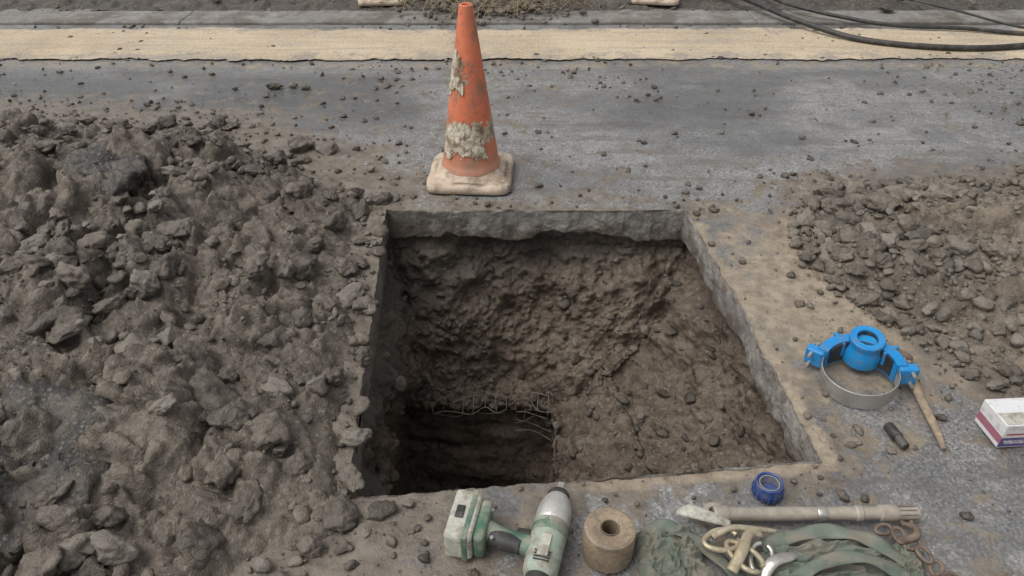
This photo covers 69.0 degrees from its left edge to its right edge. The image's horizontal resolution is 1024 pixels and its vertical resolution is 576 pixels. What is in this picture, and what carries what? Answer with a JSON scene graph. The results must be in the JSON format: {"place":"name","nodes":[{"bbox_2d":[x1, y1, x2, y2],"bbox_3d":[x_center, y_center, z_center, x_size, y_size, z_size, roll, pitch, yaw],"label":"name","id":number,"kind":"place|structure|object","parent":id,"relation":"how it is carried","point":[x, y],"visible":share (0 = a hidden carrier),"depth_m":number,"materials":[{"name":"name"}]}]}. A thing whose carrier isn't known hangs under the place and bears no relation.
{"place":"outdoors","nodes":[
{"label":"outdoors","id":0,"kind":"place"},
{"bbox_2d":[0,8,1023,575],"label":"asphalt road","id":1,"kind":"structure","parent":0,"point":[586,132],"depth_m":3.31,"materials":[{"name":"grey asphalt"}]},
{"bbox_2d":[0,377,113,565],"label":"asphalt slab","id":2,"kind":"structure","parent":1,"relation":"on","point":[73,410],"depth_m":1.74,"materials":[{"name":"grey asphalt"}]},
{"bbox_2d":[0,108,359,575],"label":"soil heap","id":3,"kind":"object","parent":1,"relation":"on","point":[168,444],"visible":0.77,"depth_m":2.16,"materials":[{"name":"soil"}]},
{"bbox_2d":[63,141,147,200],"bbox_3d":[-1.611,-0.487,2.995,0.327,0.134,0.778,2,24,-19],"label":"asphalt slab","id":4,"kind":"object","parent":3,"relation":"on","point":[124,174],"depth_m":2.86,"materials":[{"name":"grey asphalt"}]},
{"bbox_2d":[0,112,291,548],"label":"clay lumps","id":5,"kind":"object","parent":3,"relation":"on","point":[213,394],"visible":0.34,"depth_m":2.04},
{"bbox_2d":[0,110,379,575],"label":"soil clods","id":6,"kind":"object","parent":3,"relation":"on","point":[201,540],"visible":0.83,"depth_m":2.25,"materials":[{"name":"soil"}]},
{"bbox_2d":[426,2,513,194],"bbox_3d":[-0.174,-0.780,3.023,0.358,0.720,0.358,2,35,2],"label":"traffic cone","id":7,"kind":"object","parent":1,"relation":"on","point":[470,160],"visible":1,"depth_m":3.04,"materials":[{"name":"plastic"}]},
{"bbox_2d":[444,481,570,575],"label":"cordless impact wrench","id":8,"kind":"object","parent":1,"relation":"on","point":[472,528],"visible":1,"depth_m":1.64,"materials":[{"name":"green plastic"}]},
{"bbox_2d":[0,27,1023,60],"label":"road surfacing band","id":9,"kind":"object","parent":1,"relation":"on","point":[228,44],"visible":0.92,"depth_m":4.77,"materials":[{"name":"beige concrete"}]},
{"bbox_2d":[742,0,1023,50],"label":"black hose","id":10,"kind":"object","parent":9,"relation":"on","point":[840,34],"visible":1,"depth_m":4.71,"materials":[{"name":"rubber"}]},
{"bbox_2d":[774,0,1023,34],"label":"black hose","id":11,"kind":"object","parent":9,"relation":"on","point":[887,24],"visible":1,"depth_m":5.02,"materials":[{"name":"rubber"}]},
{"bbox_2d":[909,0,1023,28],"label":"thin cable","id":12,"kind":"object","parent":9,"relation":"on","point":[972,14],"visible":1,"depth_m":5.10,"materials":[{"name":"rubber"}]},
{"bbox_2d":[0,11,1023,24],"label":"kerb","id":13,"kind":"structure","parent":1,"relation":"on","point":[394,18],"depth_m":5.22,"materials":[{"name":"concrete"}]},
{"bbox_2d":[0,2,1023,575],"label":"dirt crumbs","id":14,"kind":"object","parent":1,"relation":"on","point":[296,560],"visible":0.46,"depth_m":3.25,"materials":[{"name":"soil"}]},
{"bbox_2d":[250,82,813,573],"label":"road clods","id":15,"kind":"object","parent":1,"relation":"on","point":[340,512],"visible":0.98,"depth_m":1.84,"materials":[{"name":"soil"}]},
{"bbox_2d":[356,231,794,496],"bbox_3d":[0.131,0.739,2.863,1.443,1.468,1.624,0,35,0],"label":"excavated pit","id":16,"kind":"object","parent":1,"relation":"in","point":[490,456],"visible":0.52,"depth_m":3.13,"materials":[{"name":"soil"}]},
{"bbox_2d":[431,394,506,416],"bbox_3d":[-0.184,0.520,3.231,0.325,0.106,0.089,0,35,0],"label":"wire mesh","id":17,"kind":"object","parent":16,"relation":"attached to","point":[473,406],"visible":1,"depth_m":3.22,"materials":[{"name":"grey metal"}]},
{"bbox_2d":[514,392,556,440],"bbox_3d":[0.106,0.555,3.245,0.196,0.226,0.073,14,37,19],"label":"wire mesh","id":18,"kind":"object","parent":16,"relation":"attached to","point":[545,419],"visible":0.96,"depth_m":3.23,"materials":[{"name":"grey metal"}]},
{"bbox_2d":[374,262,771,492],"bbox_3d":[0.124,0.738,3.067,1.424,1.249,1.224,0,35,0],"label":"pit rubble","id":19,"kind":"object","parent":16,"relation":"in","point":[575,358],"visible":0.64,"depth_m":3.10,"materials":[{"name":"soil"}]},
{"bbox_2d":[368,244,786,483],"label":"pit stones","id":20,"kind":"object","parent":16,"relation":"in","point":[571,293],"visible":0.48,"depth_m":3.12,"materials":[{"name":"brown stone"}]},
{"bbox_2d":[346,209,821,498],"bbox_3d":[0.148,0.170,2.463,1.368,0.186,1.521,0,35,0],"label":"pavement cut edge","id":21,"kind":"object","parent":1,"relation":"on","point":[634,225],"visible":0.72,"depth_m":3.00,"materials":[{"name":"grey asphalt"}]},
{"bbox_2d":[582,507,635,573],"bbox_3d":[0.214,0.558,1.652,0.116,0.090,0.116,-10,36,-14],"label":"tape roll","id":22,"kind":"object","parent":1,"relation":"on","point":[608,539],"visible":1,"depth_m":1.62,"materials":[{"name":"paper"}]},
{"bbox_2d":[413,478,822,531],"bbox_3d":[0.248,0.503,1.810,1.011,0.013,0.110,-4,35,-5],"label":"grit","id":23,"kind":"object","parent":1,"relation":"on","point":[417,527],"visible":0.81,"depth_m":1.81,"materials":[{"name":"soil"}]},
{"bbox_2d":[676,504,797,575],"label":"steel hooks","id":24,"kind":"object","parent":1,"relation":"on","point":[742,548],"visible":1,"depth_m":1.64,"materials":[{"name":"gold metal"}]},
{"bbox_2d":[751,472,784,503],"bbox_3d":[0.622,0.483,1.806,0.076,0.040,0.076,-7,35,-9],"label":"blue plastic cap","id":25,"kind":"object","parent":1,"relation":"on","point":[767,487],"visible":1,"depth_m":1.80,"materials":[{"name":"plastic"}]},
{"bbox_2d":[633,518,924,575],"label":"canvas tool belt","id":26,"kind":"object","parent":1,"relation":"on","point":[665,547],"visible":0.98,"depth_m":1.64,"materials":[{"name":"green fabric"}]},
{"bbox_2d":[703,502,920,526],"bbox_3d":[0.695,0.526,1.735,0.506,0.043,0.052,0,35,0],"label":"torque wrench","id":27,"kind":"object","parent":1,"relation":"on","point":[883,513],"visible":0.8,"depth_m":1.72,"materials":[{"name":"metal"}]},
{"bbox_2d":[804,325,919,408],"bbox_3d":[0.993,0.215,2.119,0.249,0.119,0.247,-13,37,-18],"label":"pipe saddle clamp","id":28,"kind":"object","parent":1,"relation":"on","point":[864,348],"visible":1,"depth_m":2.13,"materials":[{"name":"blue metal"}]},
{"bbox_2d":[883,422,908,449],"bbox_3d":[1.009,0.388,1.953,0.031,0.031,0.079,-6,35,-8],"label":"black socket","id":29,"kind":"object","parent":1,"relation":"on","point":[894,433],"visible":1,"depth_m":1.94,"materials":[{"name":"metal"}]},
{"bbox_2d":[820,187,984,272],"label":"rubble stones","id":30,"kind":"object","parent":1,"relation":"on","point":[907,222],"visible":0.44,"depth_m":2.67,"materials":[{"name":"grey stone"}]},
{"bbox_2d":[873,520,958,575],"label":"rusty chain hook","id":31,"kind":"object","parent":1,"relation":"on","point":[913,537],"visible":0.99,"depth_m":1.66,"materials":[{"name":"metal"}]},
{"bbox_2d":[898,349,946,449],"bbox_3d":[1.146,0.296,2.075,0.075,0.028,0.397,1,35,1],"label":"wooden stick","id":32,"kind":"object","parent":1,"relation":"on","point":[918,393],"visible":0.58,"depth_m":2.02,"materials":[{"name":"brown wood"}]},
{"bbox_2d":[824,190,1023,384],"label":"gravel heap","id":33,"kind":"object","parent":1,"relation":"on","point":[1006,218],"visible":0.48,"depth_m":2.47,"materials":[{"name":"soil"}]},
{"bbox_2d":[787,174,1023,397],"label":"heap stones","id":34,"kind":"object","parent":33,"relation":"on","point":[884,196],"visible":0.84,"depth_m":2.55,"materials":[{"name":"grey stone"}]},
{"bbox_2d":[975,397,1023,446],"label":"cardboard carton","id":35,"kind":"object","parent":1,"relation":"on","point":[1000,422],"visible":1,"depth_m":1.94,"materials":[{"name":"cardboard"}]},
{"bbox_2d":[0,0,1023,10],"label":"verge ground","id":36,"kind":"structure","parent":0,"point":[352,5],"depth_m":5.51,"materials":[{"name":"brown soil"}]},
{"bbox_2d":[358,0,406,5],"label":"traffic cone","id":37,"kind":"object","parent":36,"relation":"on","point":[374,2],"visible":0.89,"depth_m":5.45,"materials":[{"name":"plastic"}]},
{"bbox_2d":[291,0,622,22],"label":"dry grass","id":38,"kind":"structure","parent":36,"relation":"on","point":[470,1],"depth_m":5.24,"materials":[{"name":"plant"}]},
{"bbox_2d":[370,0,631,27],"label":"spoil debris","id":39,"kind":"object","parent":36,"relation":"on","point":[441,5],"visible":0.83,"depth_m":5.27,"materials":[{"name":"soil"}]},
{"bbox_2d":[211,0,976,12],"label":"verge stone","id":40,"kind":"object","parent":36,"relation":"on","point":[886,8],"visible":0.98,"depth_m":5.30,"materials":[{"name":"grey stone"}]},
{"bbox_2d":[631,0,679,5],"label":"traffic cone","id":41,"kind":"object","parent":36,"relation":"on","point":[660,2],"visible":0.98,"depth_m":5.47,"materials":[{"name":"plastic"}]}
]}

